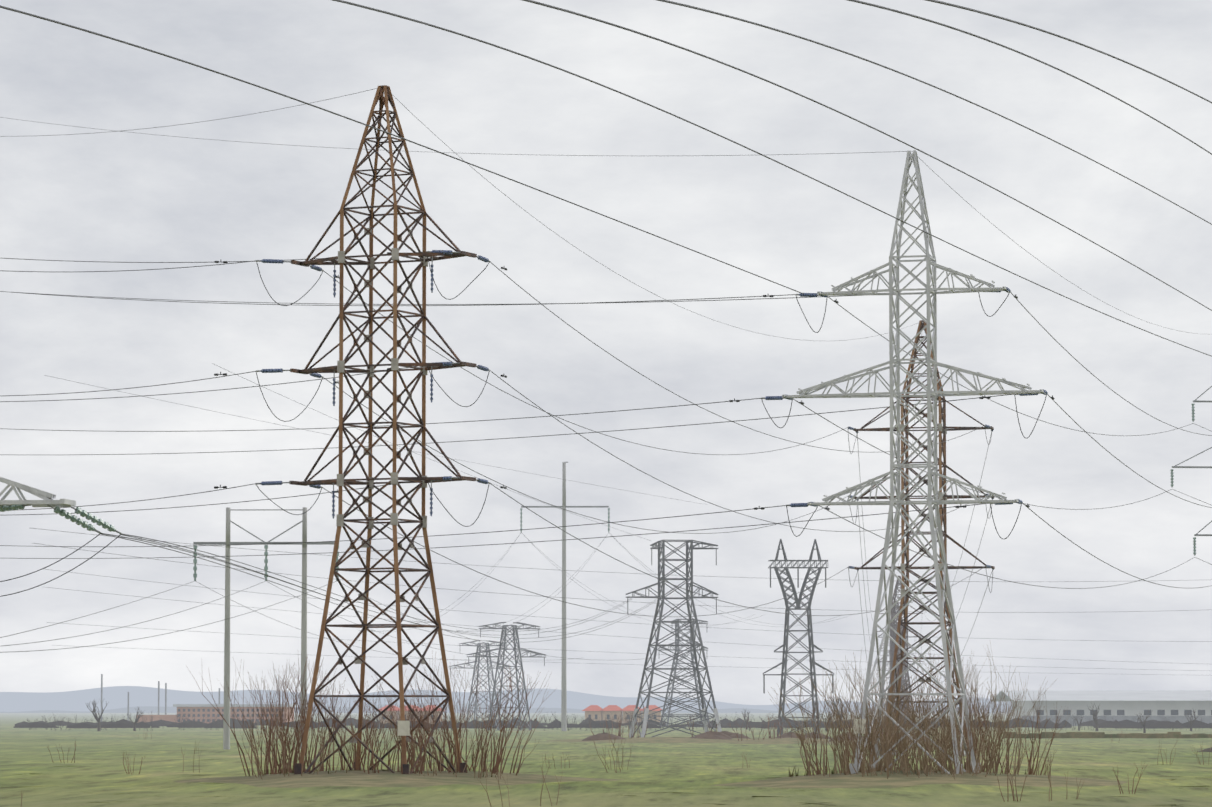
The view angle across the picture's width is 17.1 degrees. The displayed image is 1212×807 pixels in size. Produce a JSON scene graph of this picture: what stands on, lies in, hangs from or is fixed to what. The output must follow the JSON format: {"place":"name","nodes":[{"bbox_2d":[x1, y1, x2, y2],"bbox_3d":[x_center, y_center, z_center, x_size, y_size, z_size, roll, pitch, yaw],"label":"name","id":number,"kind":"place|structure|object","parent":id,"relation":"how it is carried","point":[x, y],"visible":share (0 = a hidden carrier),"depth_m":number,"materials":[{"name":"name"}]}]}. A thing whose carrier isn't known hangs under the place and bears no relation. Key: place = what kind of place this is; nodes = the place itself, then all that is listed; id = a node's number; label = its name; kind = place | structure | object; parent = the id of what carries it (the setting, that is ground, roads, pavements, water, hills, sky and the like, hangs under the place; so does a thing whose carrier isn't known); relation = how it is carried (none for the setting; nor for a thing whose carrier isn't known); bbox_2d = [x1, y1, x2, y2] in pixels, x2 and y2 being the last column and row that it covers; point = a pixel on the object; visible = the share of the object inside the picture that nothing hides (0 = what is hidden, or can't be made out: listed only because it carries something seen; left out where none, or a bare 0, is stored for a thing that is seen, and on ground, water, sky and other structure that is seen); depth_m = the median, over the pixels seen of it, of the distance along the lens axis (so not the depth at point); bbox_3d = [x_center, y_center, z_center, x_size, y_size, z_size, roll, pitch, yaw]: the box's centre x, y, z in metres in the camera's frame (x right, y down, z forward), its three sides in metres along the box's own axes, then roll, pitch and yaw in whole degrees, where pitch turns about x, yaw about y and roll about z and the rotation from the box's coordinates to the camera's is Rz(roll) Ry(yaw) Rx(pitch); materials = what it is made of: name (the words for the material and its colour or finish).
{"place":"outdoors","nodes":[
{"label":"outdoors","id":0,"kind":"place"},
{"bbox_2d":[0,477,75,506],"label":"pylon crossarm","id":1,"kind":"object","parent":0,"point":[46,497],"visible":1,"depth_m":96.01,"materials":[{"name":"paint"}]},
{"bbox_2d":[0,404,1195,580],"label":"insulators","id":2,"kind":"object","parent":1,"relation":"attached to","point":[85,524],"visible":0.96,"depth_m":96.66,"materials":[{"name":"glass"}]},
{"bbox_2d":[137,707,293,722],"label":"block walls","id":3,"kind":"structure","parent":0,"point":[171,718],"depth_m":621.68,"materials":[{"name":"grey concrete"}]},
{"bbox_2d":[178,709,283,721],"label":"building windows","id":4,"kind":"structure","parent":3,"relation":"in","point":[218,715],"depth_m":621.53,"materials":[{"name":"grey glass"}]},
{"bbox_2d":[173,704,297,706],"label":"building roof","id":5,"kind":"structure","parent":3,"relation":"on","point":[214,705],"depth_m":621.21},
{"bbox_2d":[0,686,1011,711],"bbox_3d":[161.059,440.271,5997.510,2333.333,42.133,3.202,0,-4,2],"label":"distant hills","id":6,"kind":"structure","parent":0,"point":[115,697],"depth_m":6015.17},
{"bbox_2d":[0,703,1011,712],"bbox_3d":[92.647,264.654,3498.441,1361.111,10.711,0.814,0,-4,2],"label":"distant tree line","id":7,"kind":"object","parent":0,"point":[149,709],"depth_m":3504.14,"materials":[{"name":"grey plant"}]},
{"bbox_2d":[379,711,660,723],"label":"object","id":8,"kind":"structure","parent":0,"point":[601,715],"depth_m":599.98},
{"bbox_2d":[383,715,655,718],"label":"house windows","id":9,"kind":"structure","parent":8,"relation":"in","point":[589,716],"depth_m":599.88,"materials":[{"name":"grey glass"}]},
{"bbox_2d":[379,705,661,710],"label":"house roofs","id":10,"kind":"structure","parent":8,"relation":"on","point":[612,708],"depth_m":601.86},
{"bbox_2d":[0,713,1211,806],"bbox_3d":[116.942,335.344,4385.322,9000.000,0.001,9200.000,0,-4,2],"label":"field ground","id":11,"kind":"structure","parent":0,"point":[675,759],"depth_m":193.81,"materials":[{"name":"green plant"}]},
{"bbox_2d":[223,507,306,748],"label":"pole pair","id":12,"kind":"object","parent":11,"relation":"on","point":[226,736],"visible":0.85,"depth_m":214.39,"materials":[{"name":"concrete"}]},
{"bbox_2d":[193,509,334,544],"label":"utility pole crossarm","id":13,"kind":"object","parent":12,"relation":"attached to","point":[259,543],"visible":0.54,"depth_m":214.81,"materials":[{"name":"grey metal"}]},
{"bbox_2d":[101,674,477,720],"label":"distant poles","id":14,"kind":"object","parent":11,"relation":"on","point":[166,698],"visible":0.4,"depth_m":702.29,"materials":[{"name":"metal"}]},
{"bbox_2d":[299,85,461,772],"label":"pylon legs","id":15,"kind":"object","parent":11,"relation":"on","point":[364,636],"visible":0.69,"depth_m":116.72,"materials":[{"name":"metal"}]},
{"bbox_2d":[330,228,432,742],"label":"rusty tower gussets","id":16,"kind":"object","parent":15,"relation":"attached to","point":[340,369],"visible":0.71,"depth_m":116.29,"materials":[{"name":"brown metal"}]},
{"bbox_2d":[289,85,476,773],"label":"transmission tower","id":17,"kind":"structure","parent":11,"relation":"on","point":[307,262],"depth_m":116.67,"materials":[{"name":"brown metal"}]},
{"bbox_2d":[0,0,1211,688],"bbox_3d":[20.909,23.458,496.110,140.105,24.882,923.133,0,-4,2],"label":"power lines","id":18,"kind":"object","parent":17,"relation":"attached to","point":[166,546],"visible":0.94,"depth_m":124.76,"materials":[{"name":"grey metal"}]},
{"bbox_2d":[214,252,1054,509],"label":"vibration dampers","id":19,"kind":"object","parent":18,"relation":"attached to","point":[502,487],"visible":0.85,"depth_m":118.89,"materials":[{"name":"grey metal"}]},
{"bbox_2d":[449,640,511,721],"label":"tower","id":20,"kind":"structure","parent":11,"relation":"on","point":[478,666],"depth_m":522.01,"materials":[{"name":"metal"}]},
{"bbox_2d":[467,622,545,729],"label":"tower","id":21,"kind":"structure","parent":11,"relation":"on","point":[514,633],"depth_m":421.54,"materials":[{"name":"metal"}]},
{"bbox_2d":[561,462,566,730],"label":"pole","id":22,"kind":"object","parent":11,"relation":"on","point":[563,705],"visible":0.96,"depth_m":406.83,"materials":[{"name":"concrete"}]},
{"bbox_2d":[521,462,608,507],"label":"crossarm","id":23,"kind":"object","parent":22,"relation":"attached to","point":[566,506],"visible":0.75,"depth_m":407.71,"materials":[{"name":"grey metal"}]},
{"bbox_2d":[48,656,1145,801],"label":"bare shrubs","id":24,"kind":"object","parent":11,"relation":"on","point":[269,744],"visible":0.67,"depth_m":118.26,"materials":[{"name":"brown plant"}]},
{"bbox_2d":[0,725,1211,806],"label":"grass patches","id":25,"kind":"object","parent":11,"relation":"on","point":[163,789],"visible":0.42,"depth_m":104.66,"materials":[{"name":"green plant"}]},
{"bbox_2d":[13,717,1211,727],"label":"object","id":26,"kind":"object","parent":11,"relation":"on","point":[727,723],"visible":0.48,"depth_m":481.88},
{"bbox_2d":[27,711,1202,730],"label":"bushes","id":27,"kind":"object","parent":11,"relation":"on","point":[540,722],"visible":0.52,"depth_m":453.06,"materials":[{"name":"plant"}]},
{"bbox_2d":[21,642,1210,806],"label":"bare shrubs","id":28,"kind":"object","parent":11,"relation":"on","point":[942,758],"visible":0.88,"depth_m":115.12,"materials":[{"name":"brown plant"}]},
{"bbox_2d":[243,765,1030,776],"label":"dry grass tufts","id":29,"kind":"object","parent":11,"relation":"on","point":[796,774],"visible":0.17,"depth_m":116.84,"materials":[{"name":"brown plant"}]},
{"bbox_2d":[86,696,1199,732],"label":"bare trees","id":30,"kind":"object","parent":11,"relation":"on","point":[1095,713],"visible":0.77,"depth_m":407.04,"materials":[{"name":"brown plant"}]},
{"bbox_2d":[174,737,1127,787],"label":"grass patches","id":31,"kind":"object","parent":11,"relation":"on","point":[381,778],"visible":0.54,"depth_m":111.47,"materials":[{"name":"plant"}]},
{"bbox_2d":[626,540,717,736],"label":"tower","id":32,"kind":"structure","parent":11,"relation":"on","point":[663,559],"depth_m":285.62,"materials":[{"name":"metal"}]},
{"bbox_2d":[629,708,721,736],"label":"painted tower legs","id":33,"kind":"object","parent":11,"relation":"on","point":[645,719],"visible":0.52,"depth_m":283.36,"materials":[{"name":"metal"}]},
{"bbox_2d":[658,619,709,726],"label":"tower","id":34,"kind":"structure","parent":11,"relation":"on","point":[677,648],"depth_m":501.01,"materials":[{"name":"metal"}]},
{"bbox_2d":[582,730,931,742],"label":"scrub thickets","id":35,"kind":"object","parent":11,"relation":"on","point":[723,735],"visible":0.38,"depth_m":266.47,"materials":[{"name":"brown plant"}]},
{"bbox_2d":[881,636,907,716],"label":"transmission tower","id":36,"kind":"structure","parent":11,"relation":"on","point":[889,669],"depth_m":953.65,"materials":[{"name":"metal"}]},
{"bbox_2d":[877,600,914,720],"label":"transmission tower","id":37,"kind":"structure","parent":11,"relation":"on","point":[898,656],"depth_m":661.40,"materials":[{"name":"metal"}]},
{"bbox_2d":[882,621,910,718],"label":"transmission tower","id":38,"kind":"structure","parent":11,"relation":"on","point":[896,669],"depth_m":803.60,"materials":[{"name":"metal"}]},
{"bbox_2d":[877,576,922,722],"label":"transmission tower","id":39,"kind":"structure","parent":11,"relation":"on","point":[893,633],"depth_m":539.78,"materials":[{"name":"grey metal"}]},
{"bbox_2d":[853,320,994,751],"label":"transmission tower","id":40,"kind":"structure","parent":11,"relation":"on","point":[906,499],"depth_m":185.99,"materials":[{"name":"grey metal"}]},
{"bbox_2d":[884,321,965,748],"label":"pylon legs","id":41,"kind":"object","parent":11,"relation":"on","point":[902,534],"visible":0.33,"depth_m":185.84,"materials":[{"name":"metal"}]},
{"bbox_2d":[895,411,954,729],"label":"gusset plates","id":42,"kind":"object","parent":41,"relation":"attached to","point":[902,496],"visible":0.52,"depth_m":185.17,"materials":[{"name":"grey metal"}]},
{"bbox_2d":[1004,732,1211,737],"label":"dry reeds","id":43,"kind":"object","parent":11,"relation":"on","point":[1104,735],"visible":0.69,"depth_m":299.64,"materials":[{"name":"brown plant"}]},
{"bbox_2d":[1012,701,1211,718],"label":"warehouse walls","id":44,"kind":"structure","parent":11,"relation":"on","point":[1132,708],"depth_m":558.02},
{"bbox_2d":[994,691,1211,700],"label":"warehouse roof","id":45,"kind":"structure","parent":44,"relation":"on","point":[1128,696],"depth_m":566.38,"materials":[{"name":"grey metal"}]},
{"bbox_2d":[1036,710,1211,714],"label":"windows","id":46,"kind":"structure","parent":44,"relation":"in","point":[1121,712],"depth_m":557.89,"materials":[{"name":"grey glass"}]},
{"bbox_2d":[1022,716,1211,725],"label":"hedge","id":47,"kind":"object","parent":11,"relation":"on","point":[1205,719],"visible":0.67,"depth_m":538.00,"materials":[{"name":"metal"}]},
{"bbox_2d":[1198,747,1211,751],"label":"earth heap","id":48,"kind":"object","parent":11,"relation":"on","point":[1207,750],"visible":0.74,"depth_m":195.85,"materials":[{"name":"soil"}]},
{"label":"tower","id":49,"kind":"object","parent":11,"relation":"on","visible":0},
{"bbox_2d":[260,250,1047,570],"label":"insulators","id":50,"kind":"object","parent":49,"relation":"on","point":[484,368],"visible":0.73,"depth_m":117.47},
{"bbox_2d":[23,251,1041,567],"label":"line fittings","id":51,"kind":"object","parent":50,"relation":"attached to","point":[431,373],"visible":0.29,"depth_m":116.75,"materials":[{"name":"metal"}]},
{"bbox_2d":[0,0,1211,704],"label":"sky","id":52,"kind":"structure","parent":0,"point":[110,198],"materials":[{"name":"grey"}]},
{"bbox_2d":[398,717,959,735],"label":"tower plates","id":53,"kind":"object","parent":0,"point":[403,728],"visible":0.64,"depth_m":113.81,"materials":[{"name":"grey metal"}]},
{"bbox_2d":[763,539,833,734],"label":"tower","id":54,"kind":"structure","parent":0,"point":[798,601],"depth_m":290.61,"materials":[{"name":"metal"}]},
{"bbox_2d":[782,150,1045,773],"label":"white tower","id":55,"kind":"structure","parent":0,"point":[935,522],"depth_m":116.23,"materials":[{"name":"grey metal"}]},
{"bbox_2d":[1172,386,1211,535],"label":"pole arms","id":56,"kind":"object","parent":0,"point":[1176,466],"visible":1,"depth_m":208.01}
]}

